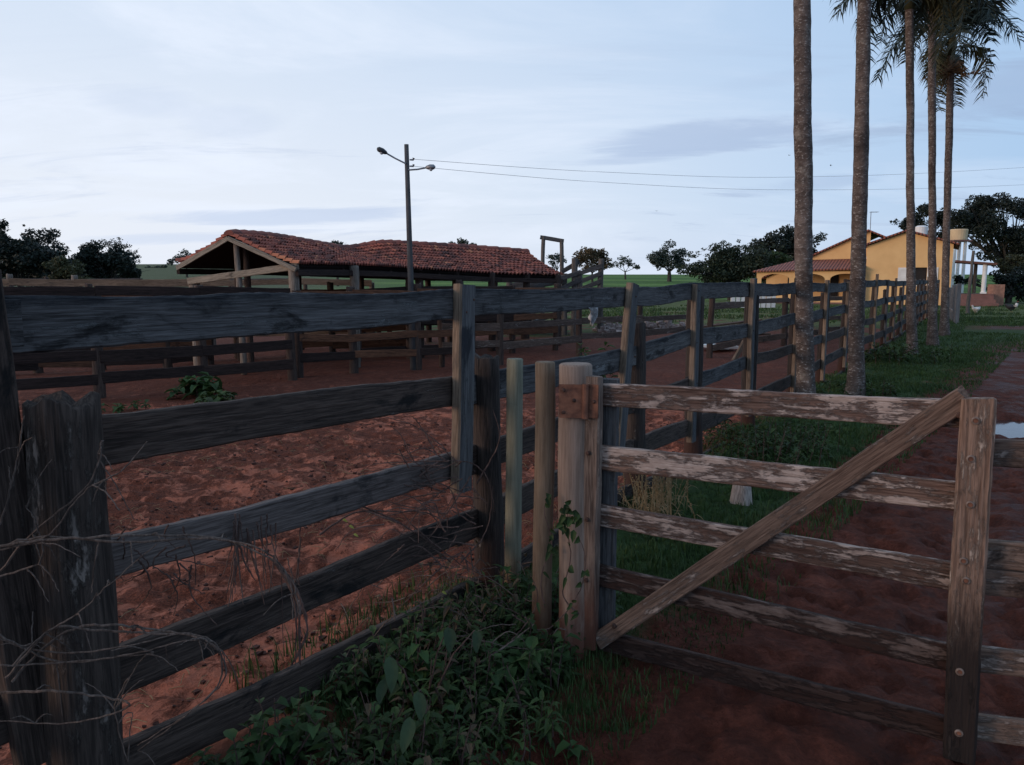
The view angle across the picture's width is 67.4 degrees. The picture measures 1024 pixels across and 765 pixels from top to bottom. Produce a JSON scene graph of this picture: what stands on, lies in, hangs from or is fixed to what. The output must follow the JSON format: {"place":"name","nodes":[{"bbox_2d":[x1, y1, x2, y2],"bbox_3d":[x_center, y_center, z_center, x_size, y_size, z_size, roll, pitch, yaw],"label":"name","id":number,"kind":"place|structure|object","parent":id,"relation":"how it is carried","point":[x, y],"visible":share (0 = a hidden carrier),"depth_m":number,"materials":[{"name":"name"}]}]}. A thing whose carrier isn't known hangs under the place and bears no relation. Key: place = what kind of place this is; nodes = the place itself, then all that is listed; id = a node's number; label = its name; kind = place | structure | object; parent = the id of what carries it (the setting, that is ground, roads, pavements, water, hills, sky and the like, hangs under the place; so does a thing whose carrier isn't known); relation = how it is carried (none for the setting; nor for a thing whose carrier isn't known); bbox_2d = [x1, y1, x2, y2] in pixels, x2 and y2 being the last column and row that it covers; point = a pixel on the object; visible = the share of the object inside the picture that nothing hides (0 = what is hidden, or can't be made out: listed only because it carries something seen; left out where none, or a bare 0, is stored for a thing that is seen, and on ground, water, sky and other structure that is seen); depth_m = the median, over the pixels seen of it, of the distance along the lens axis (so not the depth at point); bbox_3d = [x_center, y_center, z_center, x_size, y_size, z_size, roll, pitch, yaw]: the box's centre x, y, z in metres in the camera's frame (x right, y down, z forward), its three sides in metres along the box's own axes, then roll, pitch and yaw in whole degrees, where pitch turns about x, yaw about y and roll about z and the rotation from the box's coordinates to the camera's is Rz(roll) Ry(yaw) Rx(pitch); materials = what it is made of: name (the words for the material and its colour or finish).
{"place":"outdoors","nodes":[
{"label":"outdoors","id":0,"kind":"place"},
{"bbox_2d":[108,428,747,757],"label":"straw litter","id":1,"kind":"object","parent":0,"point":[252,561],"visible":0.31,"depth_m":4.79,"materials":[{"name":"beige plant"}]},
{"bbox_2d":[229,566,668,735],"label":"tuft grass","id":2,"kind":"structure","parent":0,"point":[375,610],"depth_m":3.10,"materials":[{"name":"green plant"}]},
{"bbox_2d":[0,264,1023,764],"bbox_3d":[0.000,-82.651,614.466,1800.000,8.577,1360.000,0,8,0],"label":"ground","id":3,"kind":"structure","parent":0,"point":[706,722],"depth_m":4.28,"materials":[{"name":"brown soil"}]},
{"bbox_2d":[0,218,75,286],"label":"dense tree","id":4,"kind":"object","parent":3,"relation":"on","point":[20,258],"visible":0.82,"depth_m":53.22,"materials":[{"name":"green plant"}]},
{"bbox_2d":[20,224,69,264],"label":"loose tree","id":5,"kind":"object","parent":3,"relation":"on","point":[49,237],"visible":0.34,"depth_m":58.76,"materials":[{"name":"green plant"}]},
{"bbox_2d":[41,254,93,278],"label":"shrub","id":6,"kind":"object","parent":3,"relation":"on","point":[60,267],"visible":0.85,"depth_m":51.18,"materials":[{"name":"green plant"}]},
{"bbox_2d":[68,240,147,286],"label":"dense tree","id":7,"kind":"object","parent":3,"relation":"on","point":[107,264],"visible":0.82,"depth_m":56.68,"materials":[{"name":"green plant"}]},
{"bbox_2d":[15,339,213,372],"bbox_3d":[-7.447,-0.835,13.536,4.105,1.560,0.402,-4,8,-25],"label":"corral fence","id":8,"kind":"object","parent":3,"relation":"on","point":[38,367],"visible":0.09,"depth_m":13.77,"materials":[{"name":"brown wood"}]},
{"bbox_2d":[100,237,141,278],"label":"sparse tree","id":9,"kind":"object","parent":3,"relation":"on","point":[122,245],"visible":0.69,"depth_m":62.21,"materials":[{"name":"green plant"}]},
{"bbox_2d":[101,399,150,412],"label":"leafy weed","id":10,"kind":"object","parent":3,"relation":"on","point":[117,409],"visible":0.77,"depth_m":9.41,"materials":[{"name":"green plant"}]},
{"bbox_2d":[3,285,296,397],"bbox_3d":[-6.765,-0.453,10.123,7.829,1.709,1.317,-4,8,-25],"label":"corral fence","id":11,"kind":"object","parent":3,"relation":"on","point":[99,378],"visible":0.45,"depth_m":10.76,"materials":[{"name":"brown wood"}]},
{"bbox_2d":[144,264,167,267],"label":"dense tree","id":12,"kind":"object","parent":3,"relation":"on","point":[162,266],"visible":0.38,"depth_m":167.78,"materials":[{"name":"green plant"}]},
{"bbox_2d":[44,277,306,288],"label":"corral fence","id":13,"kind":"object","parent":3,"relation":"on","point":[304,286],"visible":0.06,"depth_m":25.23,"materials":[{"name":"wood"}]},
{"bbox_2d":[167,249,191,276],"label":"tree","id":14,"kind":"object","parent":3,"relation":"on","point":[172,261],"visible":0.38,"depth_m":123.01,"materials":[{"name":"green plant"}]},
{"bbox_2d":[2,274,374,344],"bbox_3d":[-9.474,-1.596,17.980,12.371,1.885,0.395,-1,8,-11],"label":"corral fence","id":15,"kind":"object","parent":3,"relation":"on","point":[11,281],"visible":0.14,"depth_m":18.03,"materials":[{"name":"grey wood"}]},
{"bbox_2d":[164,371,223,399],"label":"leafy weed","id":16,"kind":"object","parent":3,"relation":"on","point":[198,386],"visible":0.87,"depth_m":10.45,"materials":[{"name":"green plant"}]},
{"bbox_2d":[194,390,237,402],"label":"leafy weed","id":17,"kind":"object","parent":3,"relation":"on","point":[204,396],"visible":0.75,"depth_m":9.83,"materials":[{"name":"green plant"}]},
{"bbox_2d":[84,282,405,361],"bbox_3d":[-5.106,-1.193,15.645,6.277,1.706,0.632,-4,8,-25],"label":"corral fence","id":18,"kind":"object","parent":3,"relation":"on","point":[333,346],"visible":0.11,"depth_m":16.27,"materials":[{"name":"brown wood"}]},
{"bbox_2d":[329,240,343,285],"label":"tree","id":19,"kind":"object","parent":3,"relation":"on","point":[337,242],"visible":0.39,"depth_m":108.25,"materials":[{"name":"green plant"}]},
{"bbox_2d":[0,422,711,748],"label":"soil clods","id":20,"kind":"object","parent":3,"relation":"on","point":[203,681],"visible":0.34,"depth_m":4.49,"materials":[{"name":"brown soil"}]},
{"bbox_2d":[175,229,562,374],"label":"cattle shed","id":21,"kind":"structure","parent":3,"relation":"on","point":[237,255],"depth_m":15.01,"materials":[{"name":"tile"}]},
{"bbox_2d":[292,283,475,377],"bbox_3d":[-2.163,-0.883,13.348,3.315,1.703,0.270,-4,9,-28],"label":"corral fence","id":22,"kind":"object","parent":3,"relation":"on","point":[353,354],"visible":0.49,"depth_m":13.12,"materials":[{"name":"brown wood"}]},
{"bbox_2d":[377,144,434,369],"bbox_3d":[-1.802,-1.996,13.393,0.996,4.198,0.245,0,8,0],"label":"utility pole","id":23,"kind":"object","parent":3,"relation":"on","point":[382,151],"visible":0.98,"depth_m":13.32,"materials":[{"name":"grey concrete"}]},
{"bbox_2d":[414,166,1007,189],"bbox_3d":[16.671,-6.571,23.791,42.760,2.867,1.610,-4,9,-28],"label":"power line","id":24,"kind":"object","parent":23,"relation":"attached to","point":[672,186],"visible":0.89,"depth_m":16.75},
{"bbox_2d":[414,159,1023,176],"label":"power line","id":25,"kind":"object","parent":23,"relation":"attached to","point":[658,174],"visible":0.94,"depth_m":16.58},
{"bbox_2d":[189,564,624,764],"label":"undergrowth","id":26,"kind":"object","parent":3,"relation":"on","point":[283,739],"visible":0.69,"depth_m":2.74,"materials":[{"name":"green plant"}]},
{"bbox_2d":[376,627,481,754],"bbox_3d":[-0.299,1.073,2.536,0.222,0.388,0.552,3,8,20],"label":"broad leaf plant","id":27,"kind":"object","parent":3,"relation":"on","point":[389,681],"visible":0.96,"depth_m":2.46,"materials":[{"name":"green plant"}]},
{"bbox_2d":[340,540,565,674],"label":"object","id":28,"kind":"object","parent":3,"relation":"on","point":[455,617],"visible":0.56,"depth_m":3.33,"materials":[{"name":"brown plant"}]},
{"bbox_2d":[377,313,531,341],"bbox_3d":[-1.352,-1.288,18.140,4.151,0.930,0.650,-6,10,-37],"label":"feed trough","id":29,"kind":"object","parent":3,"relation":"on","point":[449,339],"visible":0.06,"depth_m":18.32,"materials":[{"name":"brown wood"}]},
{"bbox_2d":[359,279,559,360],"bbox_3d":[-1.049,-1.290,16.203,4.868,1.752,0.315,-5,9,-31],"label":"corral fence","id":30,"kind":"object","parent":3,"relation":"on","point":[513,333],"visible":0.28,"depth_m":16.61,"materials":[{"name":"brown wood"}]},
{"bbox_2d":[448,238,476,283],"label":"tree","id":31,"kind":"object","parent":3,"relation":"on","point":[462,241],"visible":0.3,"depth_m":93.12,"materials":[{"name":"green plant"}]},
{"bbox_2d":[0,269,939,764],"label":"corral fence","id":32,"kind":"object","parent":3,"relation":"on","point":[66,431],"visible":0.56,"depth_m":2.55,"materials":[{"name":"grey wood"}]},
{"bbox_2d":[0,416,300,764],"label":"dry vine","id":33,"kind":"object","parent":32,"relation":"attached to","point":[36,540],"visible":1,"depth_m":1.81,"materials":[{"name":"brown plant"}]},
{"bbox_2d":[116,513,307,665],"bbox_3d":[-0.888,0.672,2.448,0.267,0.609,0.671,6,10,37],"label":"dry vine","id":34,"kind":"object","parent":32,"relation":"hanging from","point":[234,563],"visible":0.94,"depth_m":2.53,"materials":[{"name":"brown plant"}]},
{"bbox_2d":[319,410,499,627],"bbox_3d":[-0.412,0.575,3.305,0.718,0.856,0.511,0,8,0],"label":"dry vine","id":35,"kind":"object","parent":32,"relation":"attached to","point":[417,509],"visible":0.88,"depth_m":3.35,"materials":[{"name":"brown plant"}]},
{"bbox_2d":[588,307,597,326],"bbox_3d":[0.494,-0.399,4.691,0.080,0.121,0.035,-4,8,-25],"label":"plastic rag","id":36,"kind":"object","parent":32,"relation":"hanging from","point":[592,316],"visible":1,"depth_m":4.68,"materials":[{"name":"white plastic"}]},
{"bbox_2d":[461,619,562,702],"bbox_3d":[0.013,1.122,3.056,0.451,0.263,0.323,-4,8,-25],"label":"lobed weed","id":37,"kind":"object","parent":3,"relation":"on","point":[519,668],"visible":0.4,"depth_m":3.00,"materials":[{"name":"green plant"}]},
{"bbox_2d":[504,358,522,598],"bbox_3d":[0.005,0.577,3.646,0.094,1.388,0.084,0,8,0],"label":"wooden post","id":38,"kind":"object","parent":3,"relation":"on","point":[514,431],"visible":0.75,"depth_m":3.60,"materials":[{"name":"grey wood"}]},
{"bbox_2d":[532,361,554,646],"bbox_3d":[0.133,0.612,3.295,0.100,1.411,0.089,0,8,0],"label":"wooden post","id":39,"kind":"object","parent":3,"relation":"on","point":[544,471],"visible":0.83,"depth_m":3.24,"materials":[{"name":"brown wood"}]},
{"bbox_2d":[540,235,563,272],"bbox_3d":[1.273,-2.964,23.812,0.841,3.149,0.164,0,8,0],"label":"hoist frame","id":40,"kind":"object","parent":3,"relation":"on","point":[548,238],"visible":0.46,"depth_m":23.61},
{"bbox_2d":[506,258,603,335],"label":"loading ramp","id":41,"kind":"structure","parent":3,"relation":"on","point":[578,279],"depth_m":22.03,"materials":[{"name":"wood"}]},
{"bbox_2d":[545,252,566,270],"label":"tree","id":42,"kind":"object","parent":3,"relation":"on","point":[555,257],"visible":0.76,"depth_m":128.04,"materials":[{"name":"green plant"}]},
{"bbox_2d":[437,287,685,366],"bbox_3d":[1.656,-1.218,16.226,7.476,1.603,0.573,-6,10,-40],"label":"corral fence","id":43,"kind":"object","parent":3,"relation":"on","point":[498,343],"visible":0.43,"depth_m":15.32,"materials":[{"name":"brown wood"}]},
{"bbox_2d":[558,362,591,662],"bbox_3d":[0.263,0.622,3.228,0.150,1.410,0.173,0,8,0],"label":"gate post","id":44,"kind":"object","parent":3,"relation":"on","point":[573,400],"visible":0.66,"depth_m":3.16,"materials":[{"name":"brown wood"}]},
{"bbox_2d":[469,493,589,656],"bbox_3d":[0.067,0.801,3.145,0.498,0.689,0.188,0,8,0],"label":"creeper","id":45,"kind":"object","parent":44,"relation":"attached to","point":[564,521],"visible":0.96,"depth_m":3.13,"materials":[{"name":"green plant"}]},
{"bbox_2d":[584,375,996,764],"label":"farm gate","id":46,"kind":"structure","parent":44,"relation":"attached to","point":[965,497],"depth_m":2.79,"materials":[{"name":"brown wood"}]},
{"bbox_2d":[572,246,611,282],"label":"browning tree","id":47,"kind":"object","parent":3,"relation":"on","point":[582,256],"visible":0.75,"depth_m":113.19,"materials":[{"name":"green plant"}]},
{"bbox_2d":[577,340,617,377],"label":"leafy weed","id":48,"kind":"object","parent":3,"relation":"on","point":[585,354],"visible":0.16,"depth_m":11.40,"materials":[{"name":"green plant"}]},
{"bbox_2d":[609,255,640,278],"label":"tree","id":49,"kind":"object","parent":3,"relation":"on","point":[628,263],"visible":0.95,"depth_m":148.28,"materials":[{"name":"green plant"}]},
{"bbox_2d":[592,320,685,332],"bbox_3d":[4.444,-1.734,23.976,4.494,0.419,2.346,-4,9,-27],"label":"stone heap","id":50,"kind":"object","parent":3,"relation":"on","point":[608,327],"visible":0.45,"depth_m":23.85,"materials":[{"name":"grey stone"}]},
{"bbox_2d":[281,304,1023,764],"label":"lane grass","id":51,"kind":"structure","parent":3,"relation":"on","point":[965,360],"depth_m":5.97,"materials":[{"name":"green plant"}]},
{"bbox_2d":[646,239,689,281],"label":"round tree","id":52,"kind":"object","parent":3,"relation":"on","point":[663,258],"visible":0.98,"depth_m":132.76,"materials":[{"name":"green plant"}]},
{"bbox_2d":[703,344,738,349],"bbox_3d":[4.686,-0.801,17.443,0.636,0.109,0.860,-2,8,-11],"label":"white board","id":53,"kind":"object","parent":3,"relation":"on","point":[734,347],"visible":0.18,"depth_m":17.08,"materials":[{"name":"paint"}]},
{"bbox_2d":[703,419,756,448],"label":"bushy weed","id":54,"kind":"object","parent":3,"relation":"on","point":[724,426],"visible":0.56,"depth_m":7.25,"materials":[{"name":"green plant"}]},
{"bbox_2d":[675,238,792,299],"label":"bushy tree","id":55,"kind":"object","parent":3,"relation":"on","point":[729,263],"visible":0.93,"depth_m":58.79,"materials":[{"name":"green plant"}]},
{"bbox_2d":[703,319,770,359],"bbox_3d":[5.591,-0.998,17.933,1.956,0.715,5.728,1,8,6],"label":"lumber pile","id":56,"kind":"object","parent":3,"relation":"on","point":[737,353],"visible":0.1,"depth_m":20.15,"materials":[{"name":"brown wood"}]},
{"bbox_2d":[730,485,752,505],"bbox_3d":[1.662,0.803,5.551,0.184,0.192,0.186,-7,10,-42],"label":"tree stump","id":57,"kind":"object","parent":3,"relation":"on","point":[741,494],"visible":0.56,"depth_m":5.48,"materials":[{"name":"grey wood"}]},
{"bbox_2d":[731,296,775,307],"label":"wall","id":58,"kind":"structure","parent":3,"relation":"on","point":[768,305],"depth_m":39.86,"materials":[{"name":"white paint"}]},
{"bbox_2d":[706,293,841,357],"bbox_3d":[6.879,-1.563,18.995,0.339,1.550,8.918,7,10,41],"label":"corral fence","id":59,"kind":"object","parent":3,"relation":"on","point":[784,300],"visible":0.31,"depth_m":17.79,"materials":[{"name":"brown wood"}]},
{"bbox_2d":[704,416,847,464],"bbox_3d":[2.305,0.544,6.712,1.479,0.413,1.134,0,8,0],"label":"bushy weed","id":60,"kind":"object","parent":3,"relation":"on","point":[754,446],"visible":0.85,"depth_m":6.70,"materials":[{"name":"green plant"}]},
{"bbox_2d":[761,249,792,265],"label":"shrub","id":61,"kind":"object","parent":3,"relation":"on","point":[774,260],"visible":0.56,"depth_m":60.76,"materials":[{"name":"green plant"}]},
{"bbox_2d":[745,224,828,264],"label":"dense tree","id":62,"kind":"object","parent":3,"relation":"on","point":[785,240],"visible":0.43,"depth_m":73.08,"materials":[{"name":"green plant"}]},
{"bbox_2d":[753,417,834,460],"bbox_3d":[2.638,0.511,7.177,0.734,0.314,0.921,2,8,15],"label":"bushy weed","id":63,"kind":"object","parent":3,"relation":"on","point":[794,437],"visible":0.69,"depth_m":7.14,"materials":[{"name":"green plant"}]},
{"bbox_2d":[793,0,815,392],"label":"palm tree","id":64,"kind":"object","parent":3,"relation":"on","point":[803,258],"visible":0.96,"depth_m":8.92,"materials":[{"name":"brown plant"}]},
{"bbox_2d":[816,383,832,393],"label":"leafy weed","id":65,"kind":"object","parent":3,"relation":"on","point":[818,390],"visible":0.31,"depth_m":10.30,"materials":[{"name":"green plant"}]},
{"bbox_2d":[844,0,871,395],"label":"palm tree","id":66,"kind":"object","parent":3,"relation":"on","point":[855,379],"visible":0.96,"depth_m":10.21,"materials":[{"name":"brown plant"}]},
{"bbox_2d":[822,377,901,396],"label":"bushy weed","id":67,"kind":"object","parent":3,"relation":"on","point":[883,393],"visible":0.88,"depth_m":10.36,"materials":[{"name":"green plant"}]},
{"bbox_2d":[752,229,1004,305],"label":"farmhouse","id":68,"kind":"object","parent":3,"relation":"on","point":[885,257],"visible":0.57,"depth_m":49.30,"materials":[{"name":"yellow paint"}]},
{"bbox_2d":[824,274,838,295],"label":"door","id":69,"kind":"structure","parent":68,"relation":"in","point":[835,279],"depth_m":53.08,"materials":[{"name":"brown wood"}]},
{"bbox_2d":[898,267,938,285],"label":"window","id":70,"kind":"structure","parent":68,"relation":"in","point":[922,272],"depth_m":48.58,"materials":[{"name":"white paint"}]},
{"bbox_2d":[864,341,956,363],"bbox_3d":[7.581,-0.626,15.046,1.866,0.440,1.475,0,8,0],"label":"bushy weed","id":71,"kind":"object","parent":3,"relation":"on","point":[894,354],"visible":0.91,"depth_m":14.77,"materials":[{"name":"green plant"}]},
{"bbox_2d":[828,0,998,354],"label":"palm tree","id":72,"kind":"object","parent":3,"relation":"on","point":[911,15],"visible":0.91,"depth_m":15.81,"materials":[{"name":"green plant"}]},
{"bbox_2d":[915,225,927,233],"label":"water tank","id":73,"kind":"object","parent":3,"relation":"on","point":[923,229],"visible":0.27,"depth_m":53.71,"materials":[{"name":"white paint"}]},
{"bbox_2d":[890,203,954,238],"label":"dense tree","id":74,"kind":"object","parent":3,"relation":"on","point":[922,214],"visible":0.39,"depth_m":85.88,"materials":[{"name":"green plant"}]},
{"bbox_2d":[871,0,1010,345],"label":"palm tree","id":75,"kind":"object","parent":3,"relation":"on","point":[932,337],"visible":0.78,"depth_m":18.35,"materials":[{"name":"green plant"}]},
{"bbox_2d":[870,0,1023,335],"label":"palm tree","id":76,"kind":"object","parent":3,"relation":"on","point":[952,62],"visible":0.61,"depth_m":21.07,"materials":[{"name":"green plant"}]},
{"bbox_2d":[949,284,961,323],"bbox_3d":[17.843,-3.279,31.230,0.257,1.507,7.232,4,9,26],"label":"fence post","id":77,"kind":"object","parent":3,"relation":"on","point":[954,300],"visible":0.6,"depth_m":28.61,"materials":[{"name":"grey wood"}]},
{"bbox_2d":[950,229,972,292],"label":"water tank","id":78,"kind":"object","parent":3,"relation":"on","point":[959,235],"visible":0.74,"depth_m":60.77,"materials":[{"name":"white paint"}]},
{"bbox_2d":[965,250,974,312],"bbox_3d":[21.298,-4.600,35.704,0.204,3.029,0.177,0,8,0],"label":"wooden pole","id":79,"kind":"object","parent":3,"relation":"on","point":[970,285],"visible":0.96,"depth_m":35.66,"materials":[{"name":"grey wood"}]},
{"bbox_2d":[971,304,980,311],"bbox_3d":[22.076,-3.506,36.547,0.349,0.441,0.344,6,10,39],"label":"hen","id":80,"kind":"object","parent":3,"relation":"on","point":[975,309],"visible":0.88,"depth_m":36.48,"materials":[{"name":"white"}]},
{"bbox_2d":[950,192,1023,275],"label":"spreading tree","id":81,"kind":"object","parent":3,"relation":"on","point":[978,219],"visible":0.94,"depth_m":77.80,"materials":[{"name":"green plant"}]},
{"bbox_2d":[953,265,1023,303],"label":"dense shrub","id":82,"kind":"object","parent":3,"relation":"on","point":[1012,283],"visible":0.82,"depth_m":51.61,"materials":[{"name":"green plant"}]},
{"bbox_2d":[977,439,1023,746],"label":"farm gate","id":83,"kind":"structure","parent":3,"relation":"on","point":[1005,570],"depth_m":2.55,"materials":[{"name":"wood"}]},
{"bbox_2d":[992,254,1023,302],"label":"shrub","id":84,"kind":"object","parent":3,"relation":"on","point":[1006,267],"visible":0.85,"depth_m":53.34,"materials":[{"name":"green plant"}]},
{"bbox_2d":[995,420,1023,437],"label":"puddle water","id":85,"kind":"structure","parent":3,"relation":"on","point":[1010,429],"depth_m":8.63,"materials":[{"name":"grey liquid"}]},
{"bbox_2d":[1005,301,1018,311],"bbox_3d":[24.695,-3.758,37.979,0.431,0.551,0.434,-1,8,-10],"label":"hen","id":86,"kind":"object","parent":3,"relation":"on","point":[1010,307],"visible":0.98,"depth_m":37.88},
{"bbox_2d":[0,0,1023,273],"label":"sky","id":87,"kind":"structure","parent":0,"point":[164,128],"materials":[{"name":"blue"}]},
{"bbox_2d":[618,473,702,518],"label":"dry grass","id":88,"kind":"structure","parent":0,"point":[658,494],"depth_m":5.03,"materials":[{"name":"plant"}]}
]}

